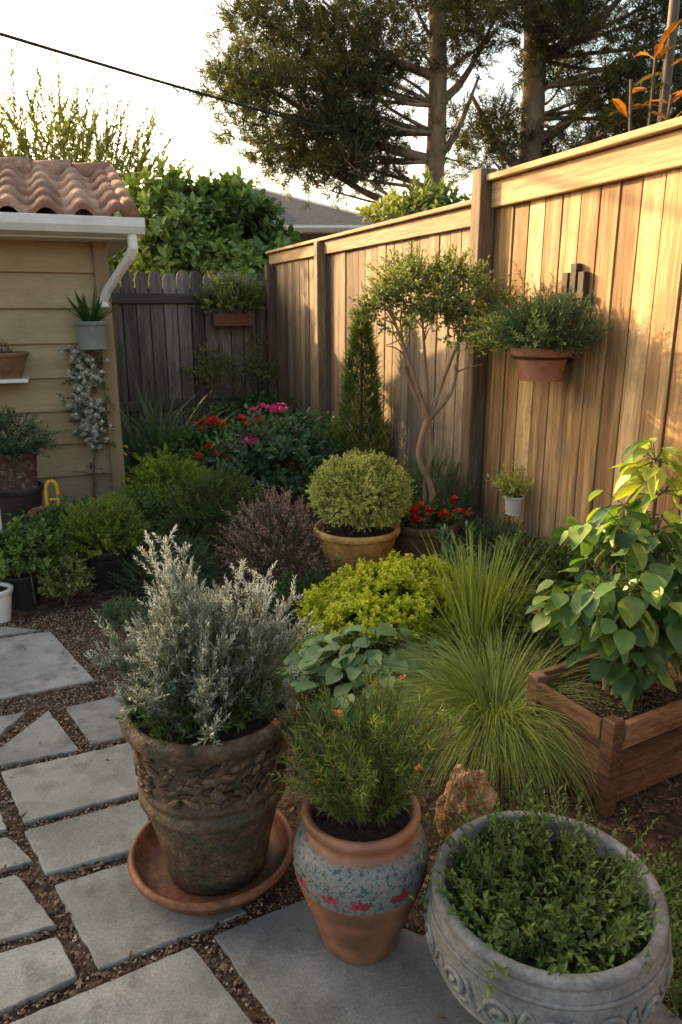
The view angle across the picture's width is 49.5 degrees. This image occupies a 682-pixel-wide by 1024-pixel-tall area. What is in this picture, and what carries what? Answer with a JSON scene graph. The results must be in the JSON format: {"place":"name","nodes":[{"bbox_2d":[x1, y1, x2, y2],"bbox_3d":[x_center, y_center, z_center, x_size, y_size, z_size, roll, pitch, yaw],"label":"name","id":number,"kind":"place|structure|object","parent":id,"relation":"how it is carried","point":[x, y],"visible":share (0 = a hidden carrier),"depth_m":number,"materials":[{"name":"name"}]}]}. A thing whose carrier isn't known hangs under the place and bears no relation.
{"place":"outdoors","nodes":[
{"label":"outdoors","id":0,"kind":"place"},
{"bbox_2d":[256,410,345,486],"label":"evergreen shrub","id":1,"kind":"object","parent":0,"point":[265,420],"visible":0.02,"depth_m":6.67,"materials":[{"name":"green plant"}]},
{"bbox_2d":[290,234,332,243],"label":"walls","id":2,"kind":"structure","parent":0,"point":[305,237],"depth_m":16.93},
{"bbox_2d":[192,188,382,224],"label":"roof","id":3,"kind":"structure","parent":2,"relation":"on","point":[319,215],"depth_m":17.16,"materials":[{"name":"grey"}]},
{"bbox_2d":[254,186,387,233],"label":"fascia","id":4,"kind":"structure","parent":3,"relation":"attached to","point":[318,229],"depth_m":16.28,"materials":[{"name":"white paint"}]},
{"bbox_2d":[0,442,681,1023],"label":"ground","id":5,"kind":"structure","parent":0,"point":[612,822],"depth_m":2.35,"materials":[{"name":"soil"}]},
{"bbox_2d":[0,512,2,531],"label":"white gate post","id":6,"kind":"object","parent":5,"relation":"on","point":[1,527],"depth_m":4.78,"materials":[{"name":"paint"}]},
{"bbox_2d":[0,811,6,833],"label":"paving slab","id":7,"kind":"structure","parent":5,"relation":"on","point":[3,827],"depth_m":2.20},
{"bbox_2d":[0,582,12,624],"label":"white plant pot","id":8,"kind":"object","parent":5,"relation":"on","point":[6,589],"visible":1,"depth_m":3.63,"materials":[{"name":"ceramic"}]},
{"bbox_2d":[0,712,25,737],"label":"paving slab","id":9,"kind":"structure","parent":5,"relation":"on","point":[8,722],"depth_m":2.75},
{"bbox_2d":[0,837,32,871],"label":"paving slab","id":10,"kind":"structure","parent":5,"relation":"on","point":[13,856],"depth_m":2.07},
{"bbox_2d":[0,627,39,637],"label":"paving slab","id":11,"kind":"structure","parent":5,"relation":"on","point":[7,631],"depth_m":3.52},
{"bbox_2d":[0,569,40,610],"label":"black plant pot","id":12,"kind":"object","parent":5,"relation":"on","point":[22,596],"visible":0.53,"depth_m":3.76,"materials":[{"name":"plastic"}]},
{"bbox_2d":[0,514,72,603],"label":"potted leafy plant","id":13,"kind":"object","parent":12,"relation":"in","point":[16,548],"visible":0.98,"depth_m":3.71,"materials":[{"name":"green plant"}]},
{"bbox_2d":[0,481,43,528],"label":"dark clay pot","id":14,"kind":"object","parent":5,"relation":"on","point":[12,502],"visible":0.48,"depth_m":5.08,"materials":[{"name":"ceramic"}]},
{"bbox_2d":[0,448,37,489],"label":"patterned clay pot","id":15,"kind":"object","parent":14,"relation":"on","point":[13,476],"visible":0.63,"depth_m":5.04,"materials":[{"name":"ceramic"}]},
{"bbox_2d":[0,404,71,471],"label":"trailing fern","id":16,"kind":"object","parent":15,"relation":"in","point":[12,440],"visible":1,"depth_m":4.97,"materials":[{"name":"green plant"}]},
{"bbox_2d":[0,875,55,943],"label":"paving slab","id":17,"kind":"structure","parent":5,"relation":"on","point":[23,913],"depth_m":1.88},
{"bbox_2d":[0,937,76,1016],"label":"paving slab","id":18,"kind":"structure","parent":5,"relation":"on","point":[34,972],"depth_m":1.71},
{"bbox_2d":[0,711,79,768],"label":"paving slab","id":19,"kind":"structure","parent":5,"relation":"on","point":[46,729],"depth_m":2.61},
{"bbox_2d":[0,631,94,700],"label":"paving slab","id":20,"kind":"structure","parent":5,"relation":"on","point":[34,664],"depth_m":3.16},
{"bbox_2d":[28,503,79,518],"bbox_3d":[-1.929,0.070,5.031,0.361,0.180,0.361,-6,17,-20],"label":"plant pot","id":21,"kind":"object","parent":5,"relation":"on","point":[33,510],"visible":0.15,"depth_m":5.06,"materials":[{"name":"ceramic"}]},
{"bbox_2d":[44,479,60,510],"bbox_3d":[-1.943,-0.116,4.974,0.098,0.216,0.024,-6,17,-20],"label":"yellow garden handle","id":22,"kind":"object","parent":21,"relation":"on","point":[54,482],"visible":0.84,"depth_m":4.96,"materials":[{"name":"paint"}]},
{"bbox_2d":[36,553,96,605],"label":"boxwood","id":23,"kind":"object","parent":5,"relation":"on","point":[76,576],"visible":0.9,"depth_m":3.79,"materials":[{"name":"green plant"}]},
{"bbox_2d":[1,743,138,825],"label":"paving slab","id":24,"kind":"structure","parent":5,"relation":"on","point":[59,787],"depth_m":2.39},
{"bbox_2d":[1,492,152,564],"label":"dark groundcover","id":25,"kind":"object","parent":5,"relation":"on","point":[53,519],"visible":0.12,"depth_m":4.52,"materials":[{"name":"green plant"}]},
{"bbox_2d":[56,343,116,504],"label":"white flowering vine","id":26,"kind":"object","parent":5,"relation":"on","point":[82,397],"visible":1,"depth_m":5.54,"materials":[{"name":"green plant"}]},
{"bbox_2d":[25,800,148,877],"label":"paving slab","id":27,"kind":"structure","parent":5,"relation":"on","point":[109,834],"depth_m":2.14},
{"bbox_2d":[66,696,125,746],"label":"paving slab","id":28,"kind":"structure","parent":5,"relation":"on","point":[96,725],"depth_m":2.76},
{"bbox_2d":[0,48,195,216],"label":"airy willow tree","id":29,"kind":"object","parent":5,"relation":"on","point":[66,131],"visible":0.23,"depth_m":11.60,"materials":[{"name":"green plant"}]},
{"bbox_2d":[74,537,133,593],"bbox_3d":[-1.304,0.302,4.100,0.318,0.246,0.316,-6,17,-20],"label":"black plant pot","id":30,"kind":"object","parent":5,"relation":"on","point":[103,563],"visible":0.57,"depth_m":3.99,"materials":[{"name":"plastic"}]},
{"bbox_2d":[48,490,155,558],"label":"potted bushy herb","id":31,"kind":"object","parent":30,"relation":"in","point":[80,521],"visible":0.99,"depth_m":3.94,"materials":[{"name":"green plant"}]},
{"bbox_2d":[92,242,126,500],"bbox_3d":[-1.775,-1.039,5.674,0.100,1.970,0.140,-6,17,-20],"label":"corner post","id":32,"kind":"object","parent":5,"relation":"on","point":[100,261],"visible":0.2,"depth_m":5.62,"materials":[{"name":"brown wood"}]},
{"bbox_2d":[73,321,107,349],"bbox_3d":[-1.822,-1.294,5.407,0.238,0.198,0.236,-6,17,-20],"label":"grey wall pot","id":33,"kind":"object","parent":32,"relation":"attached to","point":[91,335],"depth_m":5.33,"materials":[{"name":"metal"}]},
{"bbox_2d":[61,288,122,320],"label":"agave succulent","id":34,"kind":"object","parent":33,"relation":"in","point":[82,311],"visible":0.79,"depth_m":5.32,"materials":[{"name":"green plant"}]},
{"bbox_2d":[89,591,155,632],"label":"patio wildflower","id":35,"kind":"object","parent":5,"relation":"on","point":[124,606],"visible":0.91,"depth_m":3.61,"materials":[{"name":"green plant"}]},
{"bbox_2d":[10,947,252,1023],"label":"paving slab","id":36,"kind":"structure","parent":5,"relation":"on","point":[178,988],"depth_m":1.64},
{"bbox_2d":[55,863,245,970],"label":"paving slab","id":37,"kind":"structure","parent":5,"relation":"on","point":[116,916],"depth_m":1.87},
{"bbox_2d":[127,808,294,915],"bbox_3d":[-0.351,0.941,2.028,0.450,0.079,0.446,-6,17,-20],"label":"terracotta saucer","id":38,"kind":"object","parent":37,"relation":"on","point":[151,879],"visible":0.52,"depth_m":1.95,"materials":[{"name":"ceramic"}]},
{"bbox_2d":[119,662,296,894],"bbox_3d":[-0.340,0.720,1.972,0.451,0.490,0.446,-6,17,-20],"label":"ornate clay pot","id":39,"kind":"object","parent":38,"relation":"on","point":[209,810],"visible":0.68,"depth_m":1.81,"materials":[{"name":"ceramic"}]},
{"bbox_2d":[84,524,324,748],"bbox_3d":[-0.352,0.306,1.830,0.594,0.533,0.574,7,17,23],"label":"silver artemisia shrub","id":40,"kind":"object","parent":39,"relation":"in","point":[193,657],"visible":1,"depth_m":1.81,"materials":[{"name":"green plant"}]},
{"bbox_2d":[92,483,218,548],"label":"dark groundcover","id":41,"kind":"object","parent":5,"relation":"on","point":[149,503],"visible":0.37,"depth_m":4.71,"materials":[{"name":"green plant"}]},
{"bbox_2d":[105,526,224,600],"bbox_3d":[-0.995,0.284,4.149,0.702,0.356,0.623,-6,17,-20],"label":"grey green mound","id":42,"kind":"object","parent":5,"relation":"on","point":[198,552],"visible":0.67,"depth_m":4.06,"materials":[{"name":"green plant"}]},
{"bbox_2d":[112,443,226,513],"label":"fern shrub","id":43,"kind":"object","parent":5,"relation":"on","point":[143,473],"visible":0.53,"depth_m":5.27,"materials":[{"name":"green plant"}]},
{"bbox_2d":[112,375,238,486],"bbox_3d":[-1.514,-0.685,6.358,1.773,0.917,1.789,-6,17,-20],"label":"strap leaf agapanthus","id":44,"kind":"object","parent":5,"relation":"on","point":[141,448],"visible":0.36,"depth_m":6.41,"materials":[{"name":"green plant"}]},
{"bbox_2d":[109,270,267,444],"bbox_3d":[-1.679,-1.707,8.192,1.930,1.851,0.105,-6,17,-20],"label":"picket fence","id":45,"kind":"object","parent":5,"relation":"on","point":[156,326],"visible":0.5,"depth_m":8.10,"materials":[{"name":"wood"}]},
{"bbox_2d":[211,313,253,325],"bbox_3d":[-1.191,-2.116,8.134,0.440,0.130,0.155,-6,17,-20],"label":"hanging trough planter","id":46,"kind":"object","parent":45,"relation":"attached to","point":[246,319],"visible":0.92,"depth_m":8.06,"materials":[{"name":"ceramic"}]},
{"bbox_2d":[191,266,266,314],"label":"trough plant","id":47,"kind":"object","parent":46,"relation":"in","point":[229,288],"visible":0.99,"depth_m":7.93,"materials":[{"name":"green plant"}]},
{"bbox_2d":[108,155,301,287],"bbox_3d":[-1.668,-2.949,10.037,3.373,3.377,2.751,-6,17,-20],"label":"leafy bush","id":48,"kind":"object","parent":5,"relation":"on","point":[226,224],"visible":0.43,"depth_m":9.12,"materials":[{"name":"green plant"}]},
{"bbox_2d":[148,456,278,553],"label":"evergreen shrub","id":49,"kind":"object","parent":5,"relation":"on","point":[179,518],"visible":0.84,"depth_m":4.49,"materials":[{"name":"green plant"}]},
{"bbox_2d":[155,328,279,408],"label":"espaliered vine","id":50,"kind":"object","parent":5,"relation":"on","point":[242,368],"visible":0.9,"depth_m":8.21,"materials":[{"name":"green plant"}]},
{"bbox_2d":[148,414,288,493],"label":"leafy perennial","id":51,"kind":"object","parent":5,"relation":"on","point":[187,442],"visible":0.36,"depth_m":5.90,"materials":[{"name":"green plant"}]},
{"bbox_2d":[4,647,447,1018],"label":"fallen leaves","id":52,"kind":"object","parent":5,"relation":"on","point":[437,1015],"visible":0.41,"depth_m":2.46,"materials":[{"name":"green plant"}]},
{"bbox_2d":[179,384,304,432],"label":"leafy perennial","id":53,"kind":"object","parent":5,"relation":"on","point":[232,406],"visible":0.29,"depth_m":7.46,"materials":[{"name":"green plant"}]},
{"bbox_2d":[194,402,295,506],"bbox_3d":[-0.801,-0.483,5.941,0.820,0.754,0.914,1,16,4],"label":"pink and red geraniums","id":54,"kind":"object","parent":5,"relation":"on","point":[274,407],"visible":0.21,"depth_m":5.92,"materials":[{"name":"green plant"}]},
{"bbox_2d":[212,484,338,580],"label":"dusty pink shrub","id":55,"kind":"object","parent":5,"relation":"on","point":[303,532],"visible":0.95,"depth_m":4.08,"materials":[{"name":"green plant"}]},
{"bbox_2d":[204,404,357,503],"bbox_3d":[-0.452,-0.443,5.743,1.273,0.793,1.252,-6,17,-20],"label":"leafy perennial","id":56,"kind":"object","parent":5,"relation":"on","point":[308,447],"visible":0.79,"depth_m":5.47,"materials":[{"name":"green plant"}]},
{"bbox_2d":[256,556,392,628],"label":"dark groundcover","id":57,"kind":"object","parent":5,"relation":"on","point":[313,579],"visible":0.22,"depth_m":3.72,"materials":[{"name":"green plant"}]},
{"bbox_2d":[214,899,479,1023],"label":"paving slab","id":58,"kind":"structure","parent":5,"relation":"on","point":[287,972],"depth_m":1.70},
{"bbox_2d":[293,773,428,964],"bbox_3d":[0.047,0.860,1.771,0.323,0.369,0.322,-6,17,-20],"label":"painted terracotta pot","id":59,"kind":"object","parent":58,"relation":"on","point":[358,886],"visible":0.77,"depth_m":1.65,"materials":[{"name":"ceramic"}]},
{"bbox_2d":[267,662,473,828],"bbox_3d":[0.051,0.552,1.700,0.494,0.344,0.432,-6,17,-20],"label":"orange flowering plant","id":60,"kind":"object","parent":59,"relation":"in","point":[345,790],"visible":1,"depth_m":1.65,"materials":[{"name":"green plant"}]},
{"bbox_2d":[285,449,419,525],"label":"dark groundcover","id":61,"kind":"object","parent":5,"relation":"on","point":[310,509],"visible":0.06,"depth_m":5.15,"materials":[{"name":"green plant"}]},
{"bbox_2d":[313,516,399,581],"bbox_3d":[0.088,0.232,4.169,0.488,0.327,0.484,-6,17,-20],"label":"yellow glazed pot","id":62,"kind":"object","parent":5,"relation":"on","point":[374,544],"visible":0.52,"depth_m":3.99,"materials":[{"name":"yellow ceramic"}]},
{"bbox_2d":[305,448,417,535],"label":"clipped ball shrub","id":63,"kind":"object","parent":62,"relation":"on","point":[372,470],"visible":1,"depth_m":3.92,"materials":[{"name":"green plant"}]},
{"bbox_2d":[169,0,543,214],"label":"pine tree","id":64,"kind":"object","parent":5,"relation":"on","point":[341,78],"visible":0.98,"depth_m":11.99,"materials":[{"name":"green plant"}]},
{"bbox_2d":[0,32,460,161],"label":"overhead cable","id":65,"kind":"object","parent":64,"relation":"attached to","point":[8,36],"visible":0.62,"depth_m":8.30,"materials":[{"name":"black plastic"}]},
{"bbox_2d":[328,305,394,500],"bbox_3d":[0.152,-0.806,5.651,0.659,1.534,0.627,-6,17,-20],"label":"conical cypress","id":66,"kind":"object","parent":5,"relation":"on","point":[362,331],"visible":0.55,"depth_m":5.54,"materials":[{"name":"green plant"}]},
{"bbox_2d":[273,622,478,727],"bbox_3d":[0.111,0.588,2.897,0.881,0.323,0.677,-6,17,-20],"label":"hosta plant","id":67,"kind":"object","parent":5,"relation":"on","point":[312,663],"visible":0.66,"depth_m":2.79,"materials":[{"name":"green plant"}]},
{"bbox_2d":[290,548,523,676],"bbox_3d":[0.298,0.428,3.417,1.142,0.464,0.987,-6,17,-20],"label":"lime green mound shrub","id":68,"kind":"object","parent":5,"relation":"on","point":[401,573],"visible":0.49,"depth_m":3.25,"materials":[{"name":"green plant"}]},
{"bbox_2d":[354,167,471,225],"bbox_3d":[0.806,-2.077,7.755,1.388,2.872,1.355,-1,16,-2],"label":"leafy tree","id":69,"kind":"object","parent":5,"relation":"on","point":[429,197],"visible":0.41,"depth_m":7.21,"materials":[{"name":"green plant"}]},
{"bbox_2d":[387,509,461,573],"bbox_3d":[0.478,0.184,4.377,0.459,0.306,0.455,-6,17,-20],"label":"brown clay pot","id":70,"kind":"object","parent":5,"relation":"on","point":[406,540],"visible":0.34,"depth_m":4.19,"materials":[{"name":"ceramic"}]},
{"bbox_2d":[386,494,474,535],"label":"red geranium","id":71,"kind":"object","parent":70,"relation":"in","point":[442,513],"visible":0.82,"depth_m":4.20,"materials":[{"name":"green plant"}]},
{"bbox_2d":[346,239,524,521],"bbox_3d":[0.490,-0.697,4.177,0.954,1.620,0.831,10,18,31],"label":"standard topiary tree","id":72,"kind":"object","parent":70,"relation":"in","point":[452,303],"visible":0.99,"depth_m":3.98,"materials":[{"name":"green plant"}]},
{"bbox_2d":[387,442,485,542],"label":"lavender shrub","id":73,"kind":"object","parent":5,"relation":"on","point":[449,486],"visible":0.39,"depth_m":4.55,"materials":[{"name":"green plant"}]},
{"bbox_2d":[434,764,497,839],"bbox_3d":[0.360,0.880,2.160,0.180,0.313,0.146,-6,17,-20],"label":"rock","id":74,"kind":"object","parent":5,"relation":"on","point":[456,784],"visible":0.62,"depth_m":2.12,"materials":[{"name":"brown stone"}]},
{"bbox_2d":[264,116,681,591],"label":"wooden fence","id":75,"kind":"object","parent":5,"relation":"on","point":[607,213],"visible":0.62,"depth_m":3.90,"materials":[{"name":"brown wood"}]},
{"bbox_2d":[504,495,524,515],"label":"white wall pot","id":76,"kind":"object","parent":75,"relation":"attached to","point":[514,505],"depth_m":4.08,"materials":[{"name":"ceramic"}]},
{"bbox_2d":[487,460,534,498],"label":"succulent","id":77,"kind":"object","parent":76,"relation":"in","point":[508,490],"visible":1,"depth_m":4.06,"materials":[{"name":"green plant"}]},
{"bbox_2d":[510,345,574,381],"bbox_3d":[0.990,-0.732,3.626,0.327,0.168,0.304,-6,17,-20],"label":"wall mounted terracotta pot","id":78,"kind":"object","parent":75,"relation":"attached to","point":[539,365],"depth_m":3.53,"materials":[{"name":"ceramic"}]},
{"bbox_2d":[449,279,614,359],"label":"trailing herb plant","id":79,"kind":"object","parent":78,"relation":"in","point":[507,329],"visible":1,"depth_m":3.44,"materials":[{"name":"green plant"}]},
{"bbox_2d":[554,263,588,306],"bbox_3d":[1.113,-1.089,3.554,0.042,0.200,0.220,-6,17,-20],"label":"metal trellis bracket","id":80,"kind":"object","parent":75,"relation":"attached to","point":[580,282],"visible":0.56,"depth_m":3.51,"materials":[{"name":"metal"}]},
{"bbox_2d":[393,528,563,674],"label":"tall ornamental grass","id":81,"kind":"object","parent":5,"relation":"on","point":[476,593],"depth_m":3.02,"materials":[{"name":"green plant"}]},
{"bbox_2d":[433,520,526,614],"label":"shrub","id":82,"kind":"object","parent":5,"relation":"on","point":[452,541],"visible":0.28,"depth_m":3.83,"materials":[{"name":"green plant"}]},
{"bbox_2d":[352,596,644,825],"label":"fountain grass","id":83,"kind":"object","parent":5,"relation":"on","point":[495,718],"depth_m":2.50,"materials":[{"name":"green plant"}]},
{"bbox_2d":[448,506,553,587],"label":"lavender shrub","id":84,"kind":"object","parent":5,"relation":"on","point":[486,532],"visible":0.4,"depth_m":4.05,"materials":[{"name":"green plant"}]},
{"bbox_2d":[481,585,592,675],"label":"ornamental grass","id":85,"kind":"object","parent":5,"relation":"on","point":[527,619],"depth_m":2.92,"materials":[{"name":"green plant"}]},
{"bbox_2d":[423,811,673,1023],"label":"cement bowl planter","id":86,"kind":"object","parent":5,"relation":"on","point":[633,991],"visible":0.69,"depth_m":1.42,"materials":[{"name":"concrete"}]},
{"bbox_2d":[408,768,681,999],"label":"mint herbs","id":87,"kind":"object","parent":86,"relation":"in","point":[622,930],"visible":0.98,"depth_m":1.54,"materials":[{"name":"green plant"}]},
{"bbox_2d":[474,526,628,654],"bbox_3d":[1.053,0.357,3.325,0.783,0.594,1.150,0,16,0],"label":"evergreen shrub","id":88,"kind":"object","parent":5,"relation":"on","point":[551,556],"visible":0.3,"depth_m":3.46,"materials":[{"name":"green plant"}]},
{"bbox_2d":[421,0,681,187],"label":"pine tree","id":89,"kind":"object","parent":5,"relation":"on","point":[572,25],"visible":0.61,"depth_m":12.13,"materials":[{"name":"green plant"}]},
{"bbox_2d":[428,761,681,1018],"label":"ground cover plants","id":90,"kind":"object","parent":5,"relation":"on","point":[675,995],"visible":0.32,"depth_m":1.96,"materials":[{"name":"green plant"}]},
{"bbox_2d":[522,647,681,818],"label":"wooden planter box","id":91,"kind":"object","parent":5,"relation":"on","point":[649,734],"visible":0.62,"depth_m":2.32,"materials":[{"name":"brown wood"}]},
{"bbox_2d":[524,437,681,712],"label":"broad leaf shrub","id":92,"kind":"object","parent":91,"relation":"on","point":[643,619],"visible":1,"depth_m":2.29,"materials":[{"name":"green plant"}]},
{"bbox_2d":[608,19,681,131],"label":"bird of paradise plant","id":93,"kind":"object","parent":5,"relation":"on","point":[619,104],"visible":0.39,"depth_m":3.73,"materials":[{"name":"orange plant"}]},
{"bbox_2d":[647,1003,681,1023],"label":"paving slab","id":94,"kind":"structure","parent":5,"relation":"on","point":[661,1016],"depth_m":1.60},
{"bbox_2d":[657,0,679,122],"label":"metal pole","id":95,"kind":"object","parent":5,"relation":"on","point":[668,58],"visible":0.24,"depth_m":3.68,"materials":[{"name":"metal"}]},
{"bbox_2d":[676,652,681,662],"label":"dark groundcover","id":96,"kind":"object","parent":5,"relation":"on","point":[678,657],"visible":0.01,"depth_m":2.69,"materials":[{"name":"green plant"}]},
{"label":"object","id":97,"kind":"object","parent":5,"relation":"on","visible":0},
{"bbox_2d":[0,209,112,511],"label":"siding","id":98,"kind":"object","parent":97,"relation":"attached to","point":[39,280],"visible":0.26,"depth_m":5.45,"materials":[{"name":"beige wood"}]},
{"bbox_2d":[0,376,28,382],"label":"wall shelf","id":99,"kind":"object","parent":98,"relation":"attached to","point":[24,379],"depth_m":5.20,"materials":[{"name":"white paint"}]},
{"bbox_2d":[0,351,28,378],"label":"brown bowl pot","id":100,"kind":"object","parent":99,"relation":"on","point":[12,364],"visible":0.98,"depth_m":5.17,"materials":[{"name":"ceramic"}]},
{"bbox_2d":[0,338,12,352],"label":"bowl plant","id":101,"kind":"object","parent":100,"relation":"in","point":[6,350],"visible":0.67,"depth_m":5.22,"materials":[{"name":"green plant"}]},
{"bbox_2d":[0,156,139,217],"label":"tile roof","id":102,"kind":"structure","parent":98,"relation":"on","point":[61,186],"depth_m":5.48,"materials":[{"name":"orange tile"}]},
{"bbox_2d":[0,212,144,306],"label":"gutter","id":103,"kind":"object","parent":97,"relation":"on","point":[117,234],"visible":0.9,"depth_m":5.00,"materials":[{"name":"white paint"}]},
{"bbox_2d":[0,0,681,211],"label":"sky","id":104,"kind":"structure","parent":0,"point":[157,39],"materials":[{"name":"white"}]}
]}

